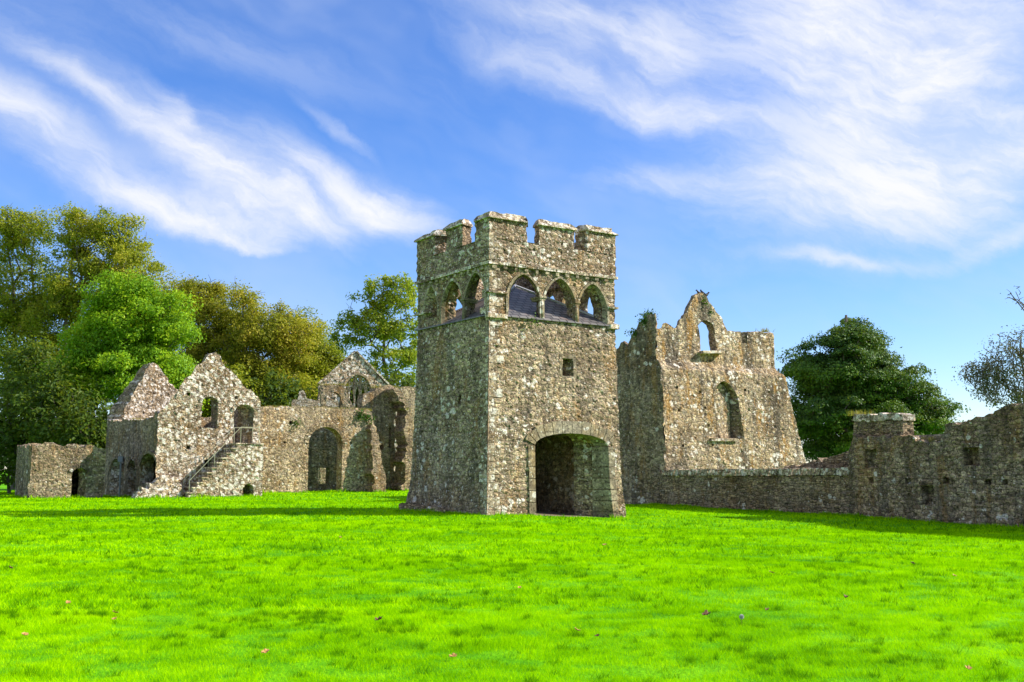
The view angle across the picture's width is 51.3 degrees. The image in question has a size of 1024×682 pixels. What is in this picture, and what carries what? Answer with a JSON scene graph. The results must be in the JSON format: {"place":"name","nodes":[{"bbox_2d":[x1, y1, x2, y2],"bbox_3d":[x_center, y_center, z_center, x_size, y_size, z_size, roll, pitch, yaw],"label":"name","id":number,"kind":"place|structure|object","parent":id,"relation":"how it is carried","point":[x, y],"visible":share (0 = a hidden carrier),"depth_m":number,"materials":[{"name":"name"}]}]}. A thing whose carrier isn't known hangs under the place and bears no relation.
{"place":"outdoors","nodes":[
{"label":"outdoors","id":0,"kind":"place"},
{"bbox_2d":[0,473,1023,681],"bbox_3d":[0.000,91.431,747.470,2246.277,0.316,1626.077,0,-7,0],"label":"ground","id":1,"kind":"structure","parent":0,"point":[486,654],"depth_m":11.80,"materials":[{"name":"green plant"}]},
{"bbox_2d":[0,365,42,493],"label":"shrub","id":2,"kind":"object","parent":1,"relation":"on","point":[8,451],"visible":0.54,"depth_m":80.29,"materials":[{"name":"green plant"}]},
{"bbox_2d":[0,331,67,417],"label":"shrub","id":3,"kind":"object","parent":1,"relation":"on","point":[24,360],"visible":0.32,"depth_m":88.98,"materials":[{"name":"green plant"}]},
{"bbox_2d":[0,205,81,489],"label":"ash tree","id":4,"kind":"object","parent":1,"relation":"on","point":[17,230],"visible":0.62,"depth_m":98.15,"materials":[{"name":"green plant"}]},
{"bbox_2d":[3,353,107,461],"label":"shrub","id":5,"kind":"object","parent":1,"relation":"on","point":[37,423],"visible":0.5,"depth_m":78.71,"materials":[{"name":"green plant"}]},
{"bbox_2d":[15,442,105,497],"bbox_3d":[-26.363,7.907,62.044,4.049,3.883,4.696,5,-8,-34],"label":"ruin","id":6,"kind":"object","parent":1,"relation":"on","point":[46,469],"visible":0.81,"depth_m":60.30,"materials":[{"name":"stone"}]},
{"bbox_2d":[39,390,113,453],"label":"shrub","id":7,"kind":"object","parent":1,"relation":"on","point":[93,427],"visible":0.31,"depth_m":76.22,"materials":[{"name":"green plant"}]},
{"bbox_2d":[4,201,155,359],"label":"ash tree","id":8,"kind":"object","parent":1,"relation":"on","point":[63,304],"visible":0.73,"depth_m":96.14,"materials":[{"name":"green plant"}]},
{"bbox_2d":[32,264,212,410],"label":"maple tree","id":9,"kind":"object","parent":1,"relation":"on","point":[136,320],"visible":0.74,"depth_m":82.99,"materials":[{"name":"green plant"}]},
{"bbox_2d":[90,240,206,354],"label":"ash tree","id":10,"kind":"object","parent":1,"relation":"on","point":[157,268],"visible":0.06,"depth_m":102.30,"materials":[{"name":"green plant"}]},
{"bbox_2d":[104,352,263,497],"bbox_3d":[-21.313,5.625,66.938,7.567,9.582,13.400,5,-8,-34],"label":"gabled ruin","id":11,"kind":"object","parent":1,"relation":"on","point":[174,442],"visible":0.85,"depth_m":63.15,"materials":[{"name":"stone"}]},
{"bbox_2d":[174,274,258,411],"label":"autumn tree","id":12,"kind":"object","parent":1,"relation":"on","point":[214,327],"visible":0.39,"depth_m":99.67,"materials":[{"name":"green plant"}]},
{"bbox_2d":[201,360,268,416],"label":"shrub","id":13,"kind":"object","parent":1,"relation":"on","point":[208,407],"visible":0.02,"depth_m":91.01,"materials":[{"name":"green plant"}]},
{"bbox_2d":[213,278,325,389],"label":"autumn tree","id":14,"kind":"object","parent":1,"relation":"on","point":[274,336],"visible":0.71,"depth_m":96.27,"materials":[{"name":"green plant"}]},
{"bbox_2d":[236,365,317,408],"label":"shrub","id":15,"kind":"object","parent":1,"relation":"on","point":[275,395],"visible":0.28,"depth_m":91.45,"materials":[{"name":"green plant"}]},
{"bbox_2d":[271,370,323,399],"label":"shrub","id":16,"kind":"object","parent":1,"relation":"on","point":[312,385],"visible":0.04,"depth_m":94.48,"materials":[{"name":"green plant"}]},
{"bbox_2d":[266,305,352,394],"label":"autumn tree","id":17,"kind":"object","parent":1,"relation":"on","point":[328,360],"visible":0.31,"depth_m":100.43,"materials":[{"name":"green plant"}]},
{"bbox_2d":[291,390,338,477],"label":"stub wall","id":18,"kind":"structure","parent":1,"relation":"on","point":[303,401],"depth_m":88.31,"materials":[{"name":"stone"}]},
{"bbox_2d":[307,427,336,490],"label":"archway","id":19,"kind":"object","parent":1,"relation":"on","point":[322,449],"depth_m":78.38,"materials":[{"name":"grey stone"}]},
{"bbox_2d":[259,406,385,492],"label":"courtyard wall","id":20,"kind":"structure","parent":1,"relation":"on","point":[285,441],"depth_m":72.81,"materials":[{"name":"grey stone"}]},
{"bbox_2d":[291,418,302,428],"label":"ivy patch","id":21,"kind":"object","parent":20,"relation":"attached to","point":[294,422],"visible":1,"depth_m":72.10,"materials":[{"name":"green plant"}]},
{"bbox_2d":[355,409,376,424],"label":"ivy patch","id":22,"kind":"object","parent":20,"relation":"attached to","point":[364,416],"visible":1,"depth_m":74.83,"materials":[{"name":"green plant"}]},
{"bbox_2d":[318,385,353,483],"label":"stone wall","id":23,"kind":"structure","parent":1,"relation":"on","point":[340,391],"depth_m":86.43,"materials":[{"name":"grey stone"}]},
{"bbox_2d":[346,379,368,404],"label":"shrub","id":24,"kind":"object","parent":1,"relation":"on","point":[351,397],"visible":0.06,"depth_m":103.40,"materials":[{"name":"green plant"}]},
{"bbox_2d":[317,351,402,470],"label":"chapel gable","id":25,"kind":"structure","parent":1,"relation":"on","point":[355,365],"depth_m":93.25,"materials":[{"name":"stone"}]},
{"bbox_2d":[323,271,417,381],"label":"poplar tree","id":26,"kind":"object","parent":1,"relation":"on","point":[383,305],"visible":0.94,"depth_m":108.25,"materials":[{"name":"green plant"}]},
{"bbox_2d":[351,360,415,406],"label":"shrub","id":27,"kind":"object","parent":1,"relation":"on","point":[397,378],"visible":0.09,"depth_m":103.82,"materials":[{"name":"green plant"}]},
{"bbox_2d":[357,385,412,490],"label":"tall broken wall","id":28,"kind":"structure","parent":1,"relation":"on","point":[385,403],"depth_m":78.56,"materials":[{"name":"grey stone"}]},
{"bbox_2d":[397,386,414,445],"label":"grey wall","id":29,"kind":"structure","parent":1,"relation":"on","point":[409,395],"depth_m":94.62,"materials":[{"name":"grey stone"}]},
{"bbox_2d":[399,211,625,517],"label":"gate tower","id":30,"kind":"structure","parent":1,"relation":"on","point":[514,414],"depth_m":39.79,"materials":[{"name":"stone"}]},
{"bbox_2d":[527,312,540,327],"bbox_3d":[0.734,-0.750,38.796,0.664,0.576,0.272,0,-7,0],"label":"fern clump","id":31,"kind":"object","parent":30,"relation":"attached to","point":[533,321],"visible":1,"depth_m":38.79,"materials":[{"name":"green plant"}]},
{"bbox_2d":[616,292,805,504],"bbox_3d":[8.990,3.893,61.315,11.276,11.680,11.820,5,-8,-34],"label":"great hall ruin","id":32,"kind":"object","parent":1,"relation":"on","point":[686,402],"visible":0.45,"depth_m":55.73,"materials":[{"name":"stone"}]},
{"bbox_2d":[624,308,659,337],"bbox_3d":[6.796,-0.878,55.443,1.861,1.718,1.061,0,-7,0],"label":"ivy patch","id":33,"kind":"object","parent":32,"relation":"attached to","point":[644,315],"visible":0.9,"depth_m":55.32,"materials":[{"name":"green plant"}]},
{"bbox_2d":[701,295,715,313],"bbox_3d":[10.329,-1.894,56.626,1.264,1.214,0.497,3,-7,-23],"label":"ivy patch","id":34,"kind":"object","parent":32,"relation":"attached to","point":[710,311],"visible":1,"depth_m":56.55,"materials":[{"name":"green plant"}]},
{"bbox_2d":[651,464,850,514],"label":"coped wall","id":35,"kind":"structure","parent":1,"relation":"on","point":[809,490],"depth_m":45.92,"materials":[{"name":"stone"}]},
{"bbox_2d":[784,452,848,467],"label":"rising broken wall","id":36,"kind":"structure","parent":1,"relation":"on","point":[839,460],"depth_m":43.28,"materials":[{"name":"grey stone"}]},
{"bbox_2d":[776,315,974,462],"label":"yew tree","id":37,"kind":"object","parent":1,"relation":"on","point":[855,369],"visible":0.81,"depth_m":68.51,"materials":[{"name":"green plant"}]},
{"bbox_2d":[848,403,1023,526],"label":"ruined wall","id":38,"kind":"structure","parent":1,"relation":"on","point":[969,471],"depth_m":36.16,"materials":[{"name":"stone"}]},
{"bbox_2d":[124,327,940,443],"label":"wall top grass","id":39,"kind":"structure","parent":38,"relation":"on","point":[849,414],"depth_m":64.12,"materials":[{"name":"green plant"}]},
{"bbox_2d":[951,324,1023,409],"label":"willow tree","id":40,"kind":"object","parent":1,"relation":"on","point":[985,371],"visible":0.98,"depth_m":59.87,"materials":[{"name":"green plant"}]},
{"bbox_2d":[1000,286,1023,310],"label":"bare tree","id":41,"kind":"object","parent":1,"relation":"on","point":[1021,303],"visible":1,"depth_m":58.79,"materials":[{"name":"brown plant"}]},
{"bbox_2d":[0,0,1023,468],"label":"sky","id":42,"kind":"structure","parent":0,"point":[804,166],"materials":[{"name":"blue"}]},
{"bbox_2d":[535,510,595,516],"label":"path","id":43,"kind":"structure","parent":0,"point":[545,513],"depth_m":40.20,"materials":[{"name":"grey stone"}]}
]}

